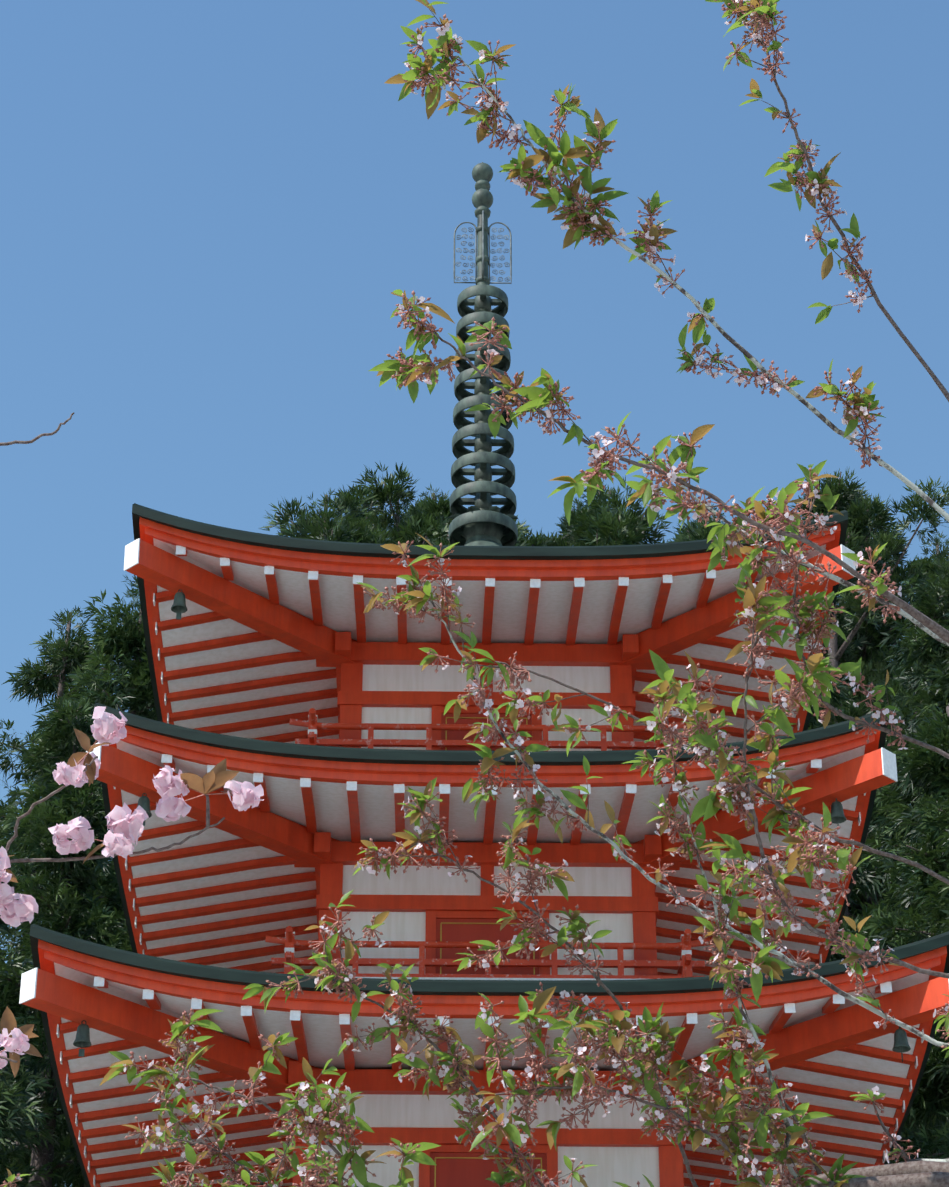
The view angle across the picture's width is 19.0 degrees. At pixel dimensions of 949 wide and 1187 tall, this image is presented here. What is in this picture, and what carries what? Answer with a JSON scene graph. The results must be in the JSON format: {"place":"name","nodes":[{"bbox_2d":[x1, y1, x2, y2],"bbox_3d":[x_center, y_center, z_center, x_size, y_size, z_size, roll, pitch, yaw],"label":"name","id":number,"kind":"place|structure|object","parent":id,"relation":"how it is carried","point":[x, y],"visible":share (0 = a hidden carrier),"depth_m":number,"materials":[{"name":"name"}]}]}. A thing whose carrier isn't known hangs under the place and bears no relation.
{"place":"outdoors","nodes":[
{"label":"outdoors","id":0,"kind":"place"},
{"bbox_2d":[0,0,948,1109],"label":"sky","id":1,"kind":"structure","parent":0,"point":[212,212],"materials":[{"name":"blue"}]},
{"bbox_3d":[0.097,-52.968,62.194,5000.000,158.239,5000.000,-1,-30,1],"label":"ground","id":2,"kind":"structure","parent":0,"visible":0},
{"bbox_2d":[0,868,64,1186],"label":"conifer tree","id":3,"kind":"object","parent":2,"relation":"on","point":[10,1108],"visible":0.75,"depth_m":33.84,"materials":[{"name":"green plant"}]},
{"bbox_2d":[0,605,118,1186],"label":"conifer tree","id":4,"kind":"object","parent":2,"relation":"on","point":[65,656],"visible":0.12,"depth_m":45.61,"materials":[{"name":"green plant"}]},
{"bbox_2d":[0,695,131,1186],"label":"conifer tree","id":5,"kind":"object","parent":2,"relation":"on","point":[85,801],"visible":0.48,"depth_m":37.88,"materials":[{"name":"green plant"}]},
{"bbox_2d":[0,575,157,1186],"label":"conifer tree","id":6,"kind":"object","parent":2,"relation":"on","point":[125,645],"visible":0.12,"depth_m":43.93,"materials":[{"name":"green plant"}]},
{"bbox_2d":[89,861,132,951],"bbox_3d":[-3.780,9.248,35.613,5.696,18.963,5.969,-1,-30,1],"label":"conifer tree","id":7,"kind":"object","parent":2,"relation":"on","point":[112,875],"depth_m":38.14,"materials":[{"name":"green plant"}]},
{"bbox_2d":[0,412,263,1077],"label":"cherry tree","id":8,"kind":"object","parent":2,"relation":"on","point":[125,825],"visible":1,"depth_m":4.52,"materials":[{"name":"pink plant"}]},
{"bbox_2d":[128,489,404,715],"bbox_3d":[-2.393,8.567,42.875,6.304,24.334,5.946,18,-35,-28],"label":"conifer tree","id":9,"kind":"object","parent":2,"relation":"on","point":[338,527],"visible":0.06,"depth_m":48.72,"materials":[{"name":"green plant"}]},
{"bbox_2d":[392,483,451,544],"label":"conifer tree","id":10,"kind":"object","parent":2,"relation":"on","point":[422,504],"depth_m":56.32,"materials":[{"name":"green plant"}]},
{"bbox_2d":[333,462,533,545],"bbox_3d":[-2.078,8.844,45.068,6.576,25.319,8.960,-1,-30,1],"label":"conifer tree","id":11,"kind":"object","parent":2,"relation":"on","point":[425,525],"visible":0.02,"depth_m":50.73,"materials":[{"name":"green plant"}]},
{"bbox_2d":[0,0,948,1186],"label":"cherry tree","id":12,"kind":"object","parent":2,"relation":"on","point":[807,687],"visible":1,"depth_m":5.86,"materials":[{"name":"green plant"}]},
{"bbox_2d":[19,162,948,1186],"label":"pagoda","id":13,"kind":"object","parent":2,"relation":"on","point":[299,686],"visible":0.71,"depth_m":27.53,"materials":[{"name":"paint"}]},
{"bbox_2d":[531,498,587,545],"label":"conifer tree","id":14,"kind":"object","parent":2,"relation":"on","point":[578,504],"depth_m":58.45,"materials":[{"name":"green plant"}]},
{"bbox_2d":[520,475,672,545],"bbox_3d":[1.926,9.542,48.848,7.234,26.338,6.287,-1,-30,1],"label":"conifer tree","id":15,"kind":"object","parent":2,"relation":"on","point":[618,523],"visible":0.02,"depth_m":52.85,"materials":[{"name":"green plant"}]},
{"bbox_2d":[547,508,829,664],"bbox_3d":[2.901,9.250,47.588,7.571,25.996,6.794,-1,-30,1],"label":"conifer tree","id":16,"kind":"object","parent":2,"relation":"on","point":[578,542],"depth_m":54.09,"materials":[{"name":"green plant"}]},
{"bbox_2d":[667,516,711,542],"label":"conifer tree","id":17,"kind":"object","parent":2,"relation":"on","point":[670,541],"depth_m":65.12,"materials":[{"name":"green plant"}]},
{"bbox_2d":[673,504,892,667],"bbox_3d":[5.900,10.397,55.271,7.274,28.404,6.897,-1,-30,1],"label":"conifer tree","id":18,"kind":"object","parent":2,"relation":"on","point":[712,519],"depth_m":61.88,"materials":[{"name":"green plant"}]},
{"bbox_2d":[671,513,904,837],"bbox_3d":[5.014,10.121,52.040,7.256,27.453,6.458,-13,-33,21],"label":"conifer tree","id":19,"kind":"object","parent":2,"relation":"on","point":[693,536],"depth_m":56.49,"materials":[{"name":"green plant"}]},
{"bbox_2d":[790,467,948,931],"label":"conifer tree","id":20,"kind":"object","parent":2,"relation":"on","point":[876,514],"visible":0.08,"depth_m":53.40,"materials":[{"name":"green plant"}]},
{"bbox_2d":[838,528,908,916],"bbox_3d":[7.982,10.593,54.531,7.960,27.653,7.398,-20,-36,31],"label":"conifer tree","id":21,"kind":"object","parent":2,"relation":"on","point":[859,892],"visible":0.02,"depth_m":55.67,"materials":[{"name":"green plant"}]},
{"bbox_2d":[807,653,948,1163],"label":"conifer tree","id":22,"kind":"object","parent":2,"relation":"on","point":[873,863],"visible":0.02,"depth_m":38.02,"materials":[{"name":"green plant"}]},
{"bbox_2d":[836,487,948,917],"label":"conifer tree","id":23,"kind":"object","parent":2,"relation":"on","point":[877,637],"visible":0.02,"depth_m":56.47,"materials":[{"name":"green plant"}]},
{"bbox_2d":[841,550,948,1161],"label":"conifer tree","id":24,"kind":"object","parent":2,"relation":"on","point":[937,604],"visible":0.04,"depth_m":45.11,"materials":[{"name":"green plant"}]},
{"bbox_2d":[850,703,948,1158],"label":"conifer tree","id":25,"kind":"object","parent":2,"relation":"on","point":[925,761],"visible":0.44,"depth_m":36.37,"materials":[{"name":"green plant"}]},
{"bbox_2d":[881,531,948,909],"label":"conifer tree","id":26,"kind":"object","parent":2,"relation":"on","point":[928,564],"visible":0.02,"depth_m":56.67,"materials":[{"name":"green plant"}]},
{"bbox_2d":[886,613,948,1163],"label":"conifer tree","id":27,"kind":"object","parent":2,"relation":"on","point":[915,831],"visible":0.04,"depth_m":42.28,"materials":[{"name":"green plant"}]},
{"bbox_2d":[896,795,948,1158],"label":"conifer tree","id":28,"kind":"object","parent":2,"relation":"on","point":[944,1129],"visible":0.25,"depth_m":32.84,"materials":[{"name":"green plant"}]}
]}

